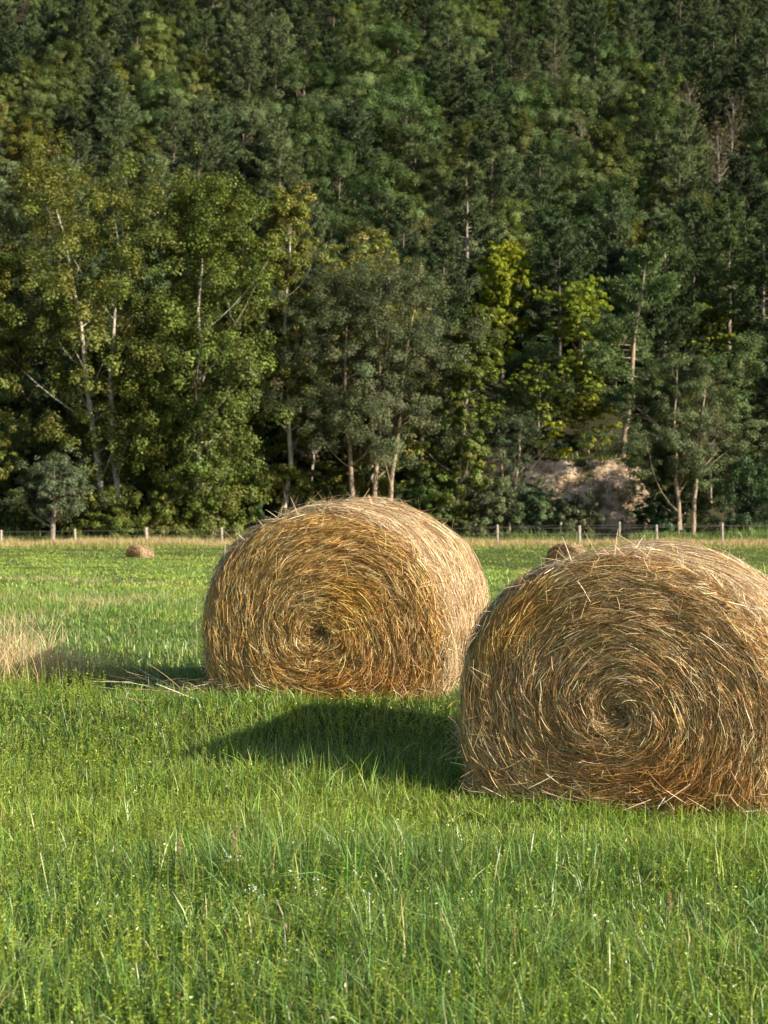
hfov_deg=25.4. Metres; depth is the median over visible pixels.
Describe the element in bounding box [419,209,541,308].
broadleaf tree
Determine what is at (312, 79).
broadleaf tree
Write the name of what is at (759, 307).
pine tree
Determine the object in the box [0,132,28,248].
pine tree
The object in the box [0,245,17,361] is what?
pine tree
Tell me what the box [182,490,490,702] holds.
hay bale
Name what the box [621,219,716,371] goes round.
pine tree
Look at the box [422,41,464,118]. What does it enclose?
pine tree
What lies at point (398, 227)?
pine tree
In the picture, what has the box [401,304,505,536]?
slender tree
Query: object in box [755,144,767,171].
broadleaf tree
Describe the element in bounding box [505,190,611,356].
pine tree
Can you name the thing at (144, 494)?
shrub
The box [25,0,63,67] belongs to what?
pine tree
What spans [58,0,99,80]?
pine tree
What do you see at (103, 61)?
pine tree
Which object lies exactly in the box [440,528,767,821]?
hay bale
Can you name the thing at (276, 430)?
pine tree
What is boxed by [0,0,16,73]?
pine tree
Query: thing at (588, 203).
broadleaf tree
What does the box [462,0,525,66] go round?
broadleaf tree
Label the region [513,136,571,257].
pine tree
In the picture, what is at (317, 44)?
broadleaf tree
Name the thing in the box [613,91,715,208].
broadleaf tree
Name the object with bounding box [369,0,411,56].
pine tree
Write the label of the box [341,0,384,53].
broadleaf tree
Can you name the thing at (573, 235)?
broadleaf tree
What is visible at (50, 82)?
broadleaf tree
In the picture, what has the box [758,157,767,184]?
broadleaf tree
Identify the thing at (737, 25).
pine tree
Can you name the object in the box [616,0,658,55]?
pine tree
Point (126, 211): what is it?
maple tree
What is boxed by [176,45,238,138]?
broadleaf tree
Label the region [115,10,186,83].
broadleaf tree
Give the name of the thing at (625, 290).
pine tree
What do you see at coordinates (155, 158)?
pine tree
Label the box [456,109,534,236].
pine tree
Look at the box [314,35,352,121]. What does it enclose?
pine tree
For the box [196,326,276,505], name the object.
pine tree
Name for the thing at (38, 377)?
broadleaf tree
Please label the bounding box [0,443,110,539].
locust tree
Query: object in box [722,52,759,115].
pine tree
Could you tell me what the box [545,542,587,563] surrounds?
hay bale
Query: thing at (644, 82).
broadleaf tree
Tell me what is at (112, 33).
pine tree
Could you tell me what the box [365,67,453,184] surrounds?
broadleaf tree
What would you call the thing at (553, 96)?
bare tree
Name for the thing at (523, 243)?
broadleaf tree
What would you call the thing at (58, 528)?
shrub
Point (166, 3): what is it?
pine tree
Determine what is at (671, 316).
pine tree
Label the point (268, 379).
pine tree
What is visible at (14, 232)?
maple tree
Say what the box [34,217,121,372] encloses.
pine tree
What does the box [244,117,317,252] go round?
pine tree
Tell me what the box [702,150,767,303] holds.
pine tree
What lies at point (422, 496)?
shrub
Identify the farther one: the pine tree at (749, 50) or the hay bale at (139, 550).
the pine tree at (749, 50)
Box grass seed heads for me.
[178,698,672,966]
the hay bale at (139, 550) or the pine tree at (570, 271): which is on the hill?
the pine tree at (570, 271)
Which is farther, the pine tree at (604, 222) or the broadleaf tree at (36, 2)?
the broadleaf tree at (36, 2)
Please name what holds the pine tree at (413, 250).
on the hill
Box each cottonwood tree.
[0,127,207,537]
[90,142,318,537]
[227,180,356,515]
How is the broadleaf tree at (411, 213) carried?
on the hill
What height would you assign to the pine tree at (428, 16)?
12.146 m
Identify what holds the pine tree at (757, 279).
on the hill
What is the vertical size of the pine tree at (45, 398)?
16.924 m
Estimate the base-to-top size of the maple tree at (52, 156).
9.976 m
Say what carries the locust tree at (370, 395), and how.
on the field ground at (758, 558)
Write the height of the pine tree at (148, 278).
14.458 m
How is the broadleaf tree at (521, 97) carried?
on the hill
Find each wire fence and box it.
[0,523,767,543]
[36,521,766,537]
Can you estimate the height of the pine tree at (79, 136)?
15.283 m
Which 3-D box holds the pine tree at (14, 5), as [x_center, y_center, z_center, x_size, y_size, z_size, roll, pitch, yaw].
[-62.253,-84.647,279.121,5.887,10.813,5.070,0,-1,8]
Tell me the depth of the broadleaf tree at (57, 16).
257.23 m
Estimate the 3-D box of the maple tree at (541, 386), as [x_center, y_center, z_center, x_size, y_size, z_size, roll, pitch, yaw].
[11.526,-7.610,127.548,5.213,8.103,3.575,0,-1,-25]
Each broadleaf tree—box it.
[0,53,55,133]
[0,72,26,154]
[0,325,45,431]
[0,366,82,499]
[2,120,13,140]
[4,62,95,143]
[12,97,81,156]
[16,0,68,57]
[18,0,64,26]
[31,38,107,107]
[53,0,117,30]
[53,0,118,66]
[57,0,116,26]
[96,124,175,218]
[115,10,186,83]
[122,33,179,125]
[124,77,209,171]
[128,27,183,106]
[129,67,188,152]
[148,0,198,30]
[156,0,210,61]
[161,45,226,96]
[168,229,274,332]
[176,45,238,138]
[176,225,233,310]
[192,0,231,16]
[196,89,274,176]
[234,90,294,150]
[234,146,318,238]
[242,112,354,202]
[265,50,342,130]
[270,104,344,188]
[279,13,324,61]
[292,201,373,257]
[299,138,382,243]
[305,85,358,142]
[311,90,399,173]
[312,80,405,191]
[315,2,369,79]
[319,5,405,84]
[320,215,389,296]
[334,42,403,125]
[339,151,442,253]
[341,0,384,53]
[350,0,402,40]
[354,19,435,117]
[360,69,440,160]
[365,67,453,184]
[372,192,424,255]
[373,101,456,201]
[382,27,426,85]
[408,152,462,223]
[410,20,485,95]
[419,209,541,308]
[420,121,503,202]
[422,0,482,53]
[423,193,523,274]
[444,116,521,194]
[457,13,504,76]
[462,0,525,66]
[470,332,594,441]
[473,192,535,277]
[475,144,554,233]
[476,77,567,159]
[490,233,551,337]
[494,107,558,202]
[507,0,573,83]
[521,76,617,169]
[522,130,600,221]
[523,0,570,28]
[530,62,590,127]
[535,217,601,288]
[542,158,622,253]
[554,117,654,236]
[558,72,629,141]
[569,175,657,286]
[571,38,648,127]
[578,169,657,245]
[598,133,667,230]
[605,60,688,163]
[611,64,699,142]
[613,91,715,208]
[651,192,746,332]
[653,0,684,26]
[662,56,716,121]
[671,373,734,502]
[672,330,767,469]
[715,171,767,246]
[727,224,767,331]
[742,114,767,181]
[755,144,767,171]
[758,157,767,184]
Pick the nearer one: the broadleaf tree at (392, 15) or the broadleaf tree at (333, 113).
the broadleaf tree at (333, 113)
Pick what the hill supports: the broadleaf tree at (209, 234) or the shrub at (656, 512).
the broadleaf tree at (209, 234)
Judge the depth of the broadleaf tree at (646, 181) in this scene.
185.43 m
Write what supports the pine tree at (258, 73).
on the hill
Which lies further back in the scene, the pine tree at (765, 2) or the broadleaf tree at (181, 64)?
the pine tree at (765, 2)
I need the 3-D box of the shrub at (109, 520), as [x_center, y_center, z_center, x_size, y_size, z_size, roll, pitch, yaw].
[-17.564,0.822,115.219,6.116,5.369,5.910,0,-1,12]
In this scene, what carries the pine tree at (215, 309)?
on the hill
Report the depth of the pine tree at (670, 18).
232.26 m
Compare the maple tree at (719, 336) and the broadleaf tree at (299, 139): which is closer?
the maple tree at (719, 336)
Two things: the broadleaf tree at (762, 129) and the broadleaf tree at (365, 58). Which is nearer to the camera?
the broadleaf tree at (762, 129)
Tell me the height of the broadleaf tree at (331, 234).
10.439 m
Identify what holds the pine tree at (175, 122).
on the hill
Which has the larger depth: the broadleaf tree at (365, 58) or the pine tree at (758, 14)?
the pine tree at (758, 14)
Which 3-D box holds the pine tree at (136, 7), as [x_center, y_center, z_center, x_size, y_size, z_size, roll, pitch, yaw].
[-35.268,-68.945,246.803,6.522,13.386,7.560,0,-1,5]
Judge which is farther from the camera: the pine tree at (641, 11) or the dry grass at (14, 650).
the pine tree at (641, 11)
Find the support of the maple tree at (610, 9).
on the hill
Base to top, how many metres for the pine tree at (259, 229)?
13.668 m
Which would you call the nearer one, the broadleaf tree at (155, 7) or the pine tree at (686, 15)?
the pine tree at (686, 15)
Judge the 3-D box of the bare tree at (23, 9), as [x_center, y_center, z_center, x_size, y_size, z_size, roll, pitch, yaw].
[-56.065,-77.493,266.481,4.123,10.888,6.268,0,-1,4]
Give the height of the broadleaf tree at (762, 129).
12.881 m
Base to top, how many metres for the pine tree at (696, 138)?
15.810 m
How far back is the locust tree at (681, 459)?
118.58 m
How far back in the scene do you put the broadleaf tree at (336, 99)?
208.27 m
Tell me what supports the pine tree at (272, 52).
on the hill
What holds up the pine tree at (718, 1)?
on the hill
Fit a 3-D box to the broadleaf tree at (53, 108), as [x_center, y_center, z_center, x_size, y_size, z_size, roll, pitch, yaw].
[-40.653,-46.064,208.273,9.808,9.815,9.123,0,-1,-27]
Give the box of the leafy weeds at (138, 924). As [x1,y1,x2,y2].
[0,642,767,1023]
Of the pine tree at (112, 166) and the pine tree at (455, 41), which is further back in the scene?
the pine tree at (455, 41)
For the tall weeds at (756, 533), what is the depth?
115.87 m
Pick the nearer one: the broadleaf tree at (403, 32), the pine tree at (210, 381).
the pine tree at (210, 381)
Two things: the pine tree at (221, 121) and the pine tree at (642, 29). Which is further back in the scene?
the pine tree at (642, 29)
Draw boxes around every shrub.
[0,501,45,538]
[43,480,97,537]
[69,485,166,539]
[95,482,192,526]
[118,479,210,538]
[168,484,266,539]
[229,473,290,531]
[274,471,359,517]
[393,462,462,525]
[441,472,534,538]
[504,476,559,536]
[537,490,605,538]
[627,489,690,533]
[690,453,767,536]
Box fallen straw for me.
[93,663,767,823]
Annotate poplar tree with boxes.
[0,242,48,530]
[291,227,441,499]
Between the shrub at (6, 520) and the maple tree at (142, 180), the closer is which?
the shrub at (6, 520)
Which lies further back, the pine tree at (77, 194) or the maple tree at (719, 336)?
the pine tree at (77, 194)
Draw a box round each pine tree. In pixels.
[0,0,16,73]
[0,0,19,13]
[0,3,25,79]
[0,29,33,108]
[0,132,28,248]
[0,158,31,303]
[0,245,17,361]
[0,245,68,422]
[1,154,91,322]
[12,12,54,95]
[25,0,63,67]
[25,280,139,476]
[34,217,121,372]
[34,246,130,427]
[42,103,85,163]
[42,128,111,250]
[51,6,99,86]
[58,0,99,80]
[62,0,111,36]
[73,67,135,173]
[74,37,127,129]
[89,75,149,200]
[92,161,139,264]
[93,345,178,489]
[98,254,184,373]
[100,215,135,316]
[104,0,143,61]
[105,214,167,325]
[109,0,154,43]
[113,151,186,309]
[116,0,152,73]
[144,94,196,194]
[151,0,193,55]
[155,96,239,246]
[184,0,230,48]
[185,101,256,217]
[185,319,256,443]
[188,7,222,71]
[189,279,243,403]
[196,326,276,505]
[205,14,264,103]
[209,25,239,94]
[219,34,270,142]
[221,249,268,344]
[223,2,252,28]
[224,0,278,51]
[229,0,271,78]
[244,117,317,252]
[245,120,283,203]
[245,194,294,288]
[246,286,340,468]
[247,257,332,399]
[248,322,307,433]
[249,0,279,40]
[251,8,309,115]
[254,30,295,106]
[270,197,336,309]
[274,0,292,31]
[277,0,319,73]
[284,0,332,47]
[284,4,322,93]
[308,245,345,359]
[309,0,332,8]
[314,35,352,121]
[316,236,382,390]
[317,0,343,35]
[321,0,365,58]
[323,98,396,215]
[323,314,382,408]
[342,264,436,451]
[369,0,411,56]
[381,195,429,300]
[381,295,468,484]
[399,245,441,326]
[404,0,443,59]
[410,0,447,37]
[413,10,479,139]
[417,219,488,394]
[419,50,461,147]
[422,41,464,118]
[426,161,514,346]
[449,67,508,159]
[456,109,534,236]
[461,0,480,19]
[465,38,515,133]
[483,30,514,91]
[488,0,528,30]
[492,10,541,104]
[501,0,538,50]
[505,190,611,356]
[508,211,603,389]
[509,78,548,146]
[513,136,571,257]
[527,0,556,42]
[529,0,579,85]
[541,0,583,52]
[558,0,596,72]
[565,0,618,84]
[574,67,622,156]
[576,187,640,339]
[578,240,694,457]
[587,246,646,372]
[598,0,617,32]
[609,0,647,30]
[609,21,645,109]
[610,0,656,66]
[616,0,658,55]
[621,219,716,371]
[622,298,701,427]
[623,15,666,81]
[624,208,709,407]
[628,67,676,177]
[634,0,663,40]
[638,145,714,271]
[644,6,691,97]
[645,30,687,121]
[646,196,744,362]
[651,98,725,219]
[662,0,693,52]
[662,0,695,41]
[674,38,731,146]
[676,0,723,78]
[684,0,730,81]
[686,16,738,133]
[686,190,767,392]
[699,0,736,37]
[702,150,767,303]
[710,0,751,108]
[714,0,736,40]
[717,154,766,268]
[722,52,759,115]
[723,213,767,413]
[727,0,767,75]
[729,29,767,157]
[729,357,767,497]
[731,23,767,138]
[736,0,767,53]
[741,268,767,370]
[748,0,767,23]
[758,0,767,38]
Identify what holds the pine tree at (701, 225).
on the hill
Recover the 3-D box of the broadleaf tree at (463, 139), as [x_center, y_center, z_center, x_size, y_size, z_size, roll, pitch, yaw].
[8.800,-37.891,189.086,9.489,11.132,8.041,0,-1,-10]
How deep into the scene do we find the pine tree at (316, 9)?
256.81 m
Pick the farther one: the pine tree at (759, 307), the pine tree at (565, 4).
the pine tree at (565, 4)
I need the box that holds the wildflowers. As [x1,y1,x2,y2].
[132,786,461,937]
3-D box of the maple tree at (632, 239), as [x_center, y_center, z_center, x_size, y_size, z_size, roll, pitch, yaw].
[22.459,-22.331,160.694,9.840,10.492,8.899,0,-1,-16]
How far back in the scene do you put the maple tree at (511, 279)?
142.87 m
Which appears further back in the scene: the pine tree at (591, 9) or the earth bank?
the pine tree at (591, 9)
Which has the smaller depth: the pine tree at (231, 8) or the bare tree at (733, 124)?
the bare tree at (733, 124)
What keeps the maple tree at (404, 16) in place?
on the hill
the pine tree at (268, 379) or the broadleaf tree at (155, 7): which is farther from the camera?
the broadleaf tree at (155, 7)
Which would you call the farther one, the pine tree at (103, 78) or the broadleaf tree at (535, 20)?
the broadleaf tree at (535, 20)
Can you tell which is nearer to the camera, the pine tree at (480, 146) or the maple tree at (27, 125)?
the pine tree at (480, 146)
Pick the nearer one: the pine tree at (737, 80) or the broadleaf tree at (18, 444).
the broadleaf tree at (18, 444)
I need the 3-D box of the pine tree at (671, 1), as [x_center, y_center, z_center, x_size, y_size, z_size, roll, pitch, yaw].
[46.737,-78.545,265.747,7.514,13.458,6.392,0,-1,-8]
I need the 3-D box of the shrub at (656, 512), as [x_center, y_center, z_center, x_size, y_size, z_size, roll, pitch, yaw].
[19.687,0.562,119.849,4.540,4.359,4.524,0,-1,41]
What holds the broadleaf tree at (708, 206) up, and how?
on the hill
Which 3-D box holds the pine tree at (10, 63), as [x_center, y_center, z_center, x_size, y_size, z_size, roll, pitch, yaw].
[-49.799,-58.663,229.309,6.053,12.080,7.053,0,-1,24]
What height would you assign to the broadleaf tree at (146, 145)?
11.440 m
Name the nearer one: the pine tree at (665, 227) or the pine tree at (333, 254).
the pine tree at (665, 227)
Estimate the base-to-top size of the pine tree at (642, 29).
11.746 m
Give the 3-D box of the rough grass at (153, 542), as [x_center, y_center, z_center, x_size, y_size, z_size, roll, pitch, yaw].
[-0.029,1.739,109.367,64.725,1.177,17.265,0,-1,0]
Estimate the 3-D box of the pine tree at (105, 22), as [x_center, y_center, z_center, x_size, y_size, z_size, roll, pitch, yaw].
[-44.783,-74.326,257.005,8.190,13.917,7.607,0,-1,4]
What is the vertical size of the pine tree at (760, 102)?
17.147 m
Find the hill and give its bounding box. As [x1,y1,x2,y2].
[0,0,767,535]
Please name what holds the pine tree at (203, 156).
on the hill
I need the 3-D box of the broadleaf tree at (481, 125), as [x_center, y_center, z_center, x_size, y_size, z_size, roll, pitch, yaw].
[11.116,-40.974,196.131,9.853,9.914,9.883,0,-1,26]
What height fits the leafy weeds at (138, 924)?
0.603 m
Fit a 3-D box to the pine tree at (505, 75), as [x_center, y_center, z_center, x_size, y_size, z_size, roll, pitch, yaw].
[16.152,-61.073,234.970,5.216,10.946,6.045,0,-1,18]
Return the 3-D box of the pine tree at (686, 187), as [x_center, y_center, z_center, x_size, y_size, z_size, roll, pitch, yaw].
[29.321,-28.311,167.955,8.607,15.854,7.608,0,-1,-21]
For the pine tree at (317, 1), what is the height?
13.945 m
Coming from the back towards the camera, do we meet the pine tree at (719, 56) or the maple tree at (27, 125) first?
the pine tree at (719, 56)
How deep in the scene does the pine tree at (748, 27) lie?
240.56 m
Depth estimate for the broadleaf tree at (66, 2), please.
264.72 m
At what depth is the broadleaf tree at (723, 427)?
129.31 m
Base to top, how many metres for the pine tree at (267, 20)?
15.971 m
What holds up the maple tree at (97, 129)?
on the hill
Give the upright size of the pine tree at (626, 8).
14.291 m
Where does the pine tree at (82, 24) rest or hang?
on the hill
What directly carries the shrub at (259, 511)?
on the field ground at (758, 558)
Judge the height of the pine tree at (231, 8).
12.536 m
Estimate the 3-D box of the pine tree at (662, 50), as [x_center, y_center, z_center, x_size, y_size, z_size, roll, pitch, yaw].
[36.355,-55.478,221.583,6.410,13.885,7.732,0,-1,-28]
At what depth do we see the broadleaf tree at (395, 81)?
208.40 m
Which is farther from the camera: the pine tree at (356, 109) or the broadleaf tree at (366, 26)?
the broadleaf tree at (366, 26)
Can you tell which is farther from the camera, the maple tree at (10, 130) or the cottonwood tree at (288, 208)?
the maple tree at (10, 130)
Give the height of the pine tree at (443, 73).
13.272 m
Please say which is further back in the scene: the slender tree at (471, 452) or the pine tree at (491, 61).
the pine tree at (491, 61)
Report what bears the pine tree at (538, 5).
on the hill
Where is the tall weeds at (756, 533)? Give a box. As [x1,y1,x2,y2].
[1,449,767,541]
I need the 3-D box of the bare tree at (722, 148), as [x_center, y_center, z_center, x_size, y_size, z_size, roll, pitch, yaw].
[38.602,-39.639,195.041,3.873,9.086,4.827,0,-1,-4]
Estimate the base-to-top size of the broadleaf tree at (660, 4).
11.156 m
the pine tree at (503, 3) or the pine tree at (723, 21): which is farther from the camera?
the pine tree at (503, 3)
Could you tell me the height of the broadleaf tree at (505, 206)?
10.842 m
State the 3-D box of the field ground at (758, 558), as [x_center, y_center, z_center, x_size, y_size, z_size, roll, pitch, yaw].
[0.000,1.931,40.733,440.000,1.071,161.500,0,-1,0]
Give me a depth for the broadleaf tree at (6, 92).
212.07 m
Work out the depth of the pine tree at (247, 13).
240.72 m
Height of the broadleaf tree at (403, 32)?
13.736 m
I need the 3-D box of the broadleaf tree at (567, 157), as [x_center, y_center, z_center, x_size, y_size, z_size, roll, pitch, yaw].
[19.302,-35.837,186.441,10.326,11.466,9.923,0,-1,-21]
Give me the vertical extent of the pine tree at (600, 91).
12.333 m
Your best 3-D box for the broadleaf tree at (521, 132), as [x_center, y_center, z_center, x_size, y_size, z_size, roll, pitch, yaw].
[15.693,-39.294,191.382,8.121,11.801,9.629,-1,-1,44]
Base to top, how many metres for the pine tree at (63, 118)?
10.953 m
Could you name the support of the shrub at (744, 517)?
on the field ground at (758, 558)
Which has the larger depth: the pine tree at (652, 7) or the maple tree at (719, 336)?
the pine tree at (652, 7)
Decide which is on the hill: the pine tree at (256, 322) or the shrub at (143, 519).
the pine tree at (256, 322)
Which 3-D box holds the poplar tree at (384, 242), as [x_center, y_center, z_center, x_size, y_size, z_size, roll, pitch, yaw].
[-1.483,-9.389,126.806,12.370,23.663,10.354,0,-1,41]
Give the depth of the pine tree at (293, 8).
240.21 m
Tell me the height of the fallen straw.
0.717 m
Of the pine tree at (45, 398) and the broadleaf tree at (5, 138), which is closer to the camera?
the pine tree at (45, 398)
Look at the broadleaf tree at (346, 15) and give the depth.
240.38 m
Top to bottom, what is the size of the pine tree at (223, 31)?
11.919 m
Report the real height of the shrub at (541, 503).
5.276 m
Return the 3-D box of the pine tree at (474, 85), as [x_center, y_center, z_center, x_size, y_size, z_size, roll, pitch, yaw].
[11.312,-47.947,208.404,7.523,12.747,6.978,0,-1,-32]
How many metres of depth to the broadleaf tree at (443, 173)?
183.22 m
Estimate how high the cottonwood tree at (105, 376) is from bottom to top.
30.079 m
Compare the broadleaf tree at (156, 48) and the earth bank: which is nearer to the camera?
the earth bank
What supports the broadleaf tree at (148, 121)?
on the hill
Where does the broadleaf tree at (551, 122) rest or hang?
on the hill
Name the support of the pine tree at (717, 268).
on the hill
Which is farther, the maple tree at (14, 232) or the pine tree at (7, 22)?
the pine tree at (7, 22)
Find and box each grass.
[0,534,767,548]
[0,572,734,939]
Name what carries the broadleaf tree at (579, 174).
on the hill
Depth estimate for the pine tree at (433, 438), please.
134.89 m
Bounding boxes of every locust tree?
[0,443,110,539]
[251,242,506,500]
[574,351,767,534]
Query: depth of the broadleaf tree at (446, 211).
168.02 m
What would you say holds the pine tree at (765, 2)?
on the hill
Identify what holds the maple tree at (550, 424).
on the earth bank
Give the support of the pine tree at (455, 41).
on the hill
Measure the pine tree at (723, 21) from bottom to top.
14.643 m
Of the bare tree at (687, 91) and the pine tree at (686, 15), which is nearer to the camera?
the bare tree at (687, 91)
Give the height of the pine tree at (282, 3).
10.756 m
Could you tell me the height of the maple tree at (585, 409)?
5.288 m
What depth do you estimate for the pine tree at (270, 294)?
145.81 m
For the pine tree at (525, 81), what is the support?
on the hill
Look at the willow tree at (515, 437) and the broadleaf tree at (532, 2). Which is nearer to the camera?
the willow tree at (515, 437)
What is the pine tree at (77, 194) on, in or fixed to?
on the hill
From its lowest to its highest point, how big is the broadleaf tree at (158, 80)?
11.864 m
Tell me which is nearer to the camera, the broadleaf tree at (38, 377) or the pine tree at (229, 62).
the broadleaf tree at (38, 377)
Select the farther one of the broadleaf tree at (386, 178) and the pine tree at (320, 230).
the broadleaf tree at (386, 178)
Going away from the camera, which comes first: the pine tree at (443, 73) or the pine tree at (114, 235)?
the pine tree at (114, 235)
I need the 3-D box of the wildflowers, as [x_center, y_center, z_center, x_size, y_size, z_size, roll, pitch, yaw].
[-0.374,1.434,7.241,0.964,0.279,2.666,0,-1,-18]
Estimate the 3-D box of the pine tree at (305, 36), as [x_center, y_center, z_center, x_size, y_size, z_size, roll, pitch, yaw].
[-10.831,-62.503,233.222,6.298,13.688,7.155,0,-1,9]
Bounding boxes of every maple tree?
[0,100,15,166]
[0,115,54,195]
[0,165,37,238]
[1,212,32,270]
[14,144,60,226]
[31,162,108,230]
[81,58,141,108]
[90,98,134,148]
[101,185,164,251]
[124,172,176,216]
[386,216,446,297]
[389,0,416,25]
[469,234,546,382]
[504,357,568,457]
[531,421,573,460]
[533,274,619,400]
[552,391,622,453]
[585,0,620,54]
[594,220,668,321]
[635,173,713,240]
[679,299,749,388]
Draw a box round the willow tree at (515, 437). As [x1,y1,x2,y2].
[442,402,569,533]
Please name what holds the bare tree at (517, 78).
on the hill
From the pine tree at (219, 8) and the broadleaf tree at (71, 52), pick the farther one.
the pine tree at (219, 8)
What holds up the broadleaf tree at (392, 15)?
on the hill
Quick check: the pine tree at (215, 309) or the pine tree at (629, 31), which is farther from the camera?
the pine tree at (629, 31)
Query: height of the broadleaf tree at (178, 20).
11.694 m
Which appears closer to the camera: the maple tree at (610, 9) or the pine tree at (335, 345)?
the pine tree at (335, 345)
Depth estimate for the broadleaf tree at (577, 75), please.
222.04 m
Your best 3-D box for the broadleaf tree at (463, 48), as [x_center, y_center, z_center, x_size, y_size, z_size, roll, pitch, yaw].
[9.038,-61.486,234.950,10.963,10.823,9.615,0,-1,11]
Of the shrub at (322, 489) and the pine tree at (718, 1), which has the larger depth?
the pine tree at (718, 1)
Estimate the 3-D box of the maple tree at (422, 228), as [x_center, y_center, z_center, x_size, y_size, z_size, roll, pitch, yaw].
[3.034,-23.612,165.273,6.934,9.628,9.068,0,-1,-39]
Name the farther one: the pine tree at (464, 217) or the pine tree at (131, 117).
the pine tree at (131, 117)
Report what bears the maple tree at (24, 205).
on the hill
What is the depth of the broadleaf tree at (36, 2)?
271.89 m
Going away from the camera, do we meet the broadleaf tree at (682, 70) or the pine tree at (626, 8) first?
the broadleaf tree at (682, 70)
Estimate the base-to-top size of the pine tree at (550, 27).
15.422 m
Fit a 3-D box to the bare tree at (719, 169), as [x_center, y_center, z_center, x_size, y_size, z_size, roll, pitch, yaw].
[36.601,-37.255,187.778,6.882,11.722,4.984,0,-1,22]
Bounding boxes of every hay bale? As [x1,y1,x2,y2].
[125,544,153,557]
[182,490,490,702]
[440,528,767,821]
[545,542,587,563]
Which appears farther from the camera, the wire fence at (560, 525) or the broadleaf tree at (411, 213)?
the broadleaf tree at (411, 213)
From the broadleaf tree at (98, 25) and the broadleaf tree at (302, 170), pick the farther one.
the broadleaf tree at (98, 25)
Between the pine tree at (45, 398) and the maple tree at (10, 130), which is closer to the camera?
the pine tree at (45, 398)
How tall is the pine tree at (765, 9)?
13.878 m
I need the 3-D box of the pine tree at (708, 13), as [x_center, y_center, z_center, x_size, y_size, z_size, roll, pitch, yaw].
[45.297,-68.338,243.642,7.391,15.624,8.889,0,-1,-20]
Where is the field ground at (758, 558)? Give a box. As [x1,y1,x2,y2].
[0,548,767,1023]
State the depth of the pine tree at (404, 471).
129.03 m
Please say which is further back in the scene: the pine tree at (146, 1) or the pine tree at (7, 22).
the pine tree at (146, 1)
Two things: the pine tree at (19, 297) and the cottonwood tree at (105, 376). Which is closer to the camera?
the cottonwood tree at (105, 376)
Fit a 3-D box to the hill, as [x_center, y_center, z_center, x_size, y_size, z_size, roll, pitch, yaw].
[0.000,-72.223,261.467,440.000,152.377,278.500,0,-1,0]
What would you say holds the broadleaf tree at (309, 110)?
on the hill
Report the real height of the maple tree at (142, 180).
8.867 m
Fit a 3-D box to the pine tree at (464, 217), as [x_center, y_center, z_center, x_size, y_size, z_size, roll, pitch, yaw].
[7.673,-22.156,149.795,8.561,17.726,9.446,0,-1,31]
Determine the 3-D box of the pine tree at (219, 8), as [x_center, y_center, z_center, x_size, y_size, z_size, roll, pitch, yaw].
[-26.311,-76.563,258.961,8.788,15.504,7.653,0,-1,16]
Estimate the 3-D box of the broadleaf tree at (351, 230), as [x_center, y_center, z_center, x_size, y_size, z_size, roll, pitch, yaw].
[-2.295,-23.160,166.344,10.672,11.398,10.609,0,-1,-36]
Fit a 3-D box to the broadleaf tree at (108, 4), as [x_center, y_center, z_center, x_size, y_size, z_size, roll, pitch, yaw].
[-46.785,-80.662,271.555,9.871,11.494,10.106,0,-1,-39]
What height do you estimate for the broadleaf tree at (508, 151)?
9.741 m
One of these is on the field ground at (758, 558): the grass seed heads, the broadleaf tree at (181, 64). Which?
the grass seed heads
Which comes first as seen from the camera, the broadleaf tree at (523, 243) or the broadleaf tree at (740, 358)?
the broadleaf tree at (740, 358)
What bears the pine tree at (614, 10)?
on the hill
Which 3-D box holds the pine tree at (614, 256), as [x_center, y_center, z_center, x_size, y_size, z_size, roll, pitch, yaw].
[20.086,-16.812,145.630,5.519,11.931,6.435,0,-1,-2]
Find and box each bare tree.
[13,0,35,40]
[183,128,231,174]
[268,375,335,480]
[511,69,543,98]
[542,55,563,81]
[548,75,567,109]
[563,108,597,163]
[668,76,706,134]
[695,121,749,198]
[706,125,734,192]
[717,88,753,172]
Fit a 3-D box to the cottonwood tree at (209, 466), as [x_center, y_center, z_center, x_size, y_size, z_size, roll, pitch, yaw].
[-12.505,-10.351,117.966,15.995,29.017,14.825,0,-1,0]
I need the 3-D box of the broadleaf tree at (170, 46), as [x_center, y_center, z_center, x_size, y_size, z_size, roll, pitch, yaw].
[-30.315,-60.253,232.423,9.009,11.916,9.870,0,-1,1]
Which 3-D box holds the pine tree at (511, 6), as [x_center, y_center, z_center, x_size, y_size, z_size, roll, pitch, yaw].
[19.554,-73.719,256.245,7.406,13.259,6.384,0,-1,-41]
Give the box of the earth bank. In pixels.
[465,458,650,539]
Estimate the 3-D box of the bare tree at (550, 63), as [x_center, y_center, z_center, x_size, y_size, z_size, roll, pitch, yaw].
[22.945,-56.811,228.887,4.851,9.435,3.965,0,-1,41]
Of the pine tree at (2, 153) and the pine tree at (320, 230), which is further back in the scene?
the pine tree at (2, 153)
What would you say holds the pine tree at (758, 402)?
on the hill
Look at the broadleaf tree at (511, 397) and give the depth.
132.90 m
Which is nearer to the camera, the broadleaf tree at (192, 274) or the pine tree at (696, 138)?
the broadleaf tree at (192, 274)
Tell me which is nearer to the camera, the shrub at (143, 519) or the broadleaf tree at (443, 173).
the shrub at (143, 519)

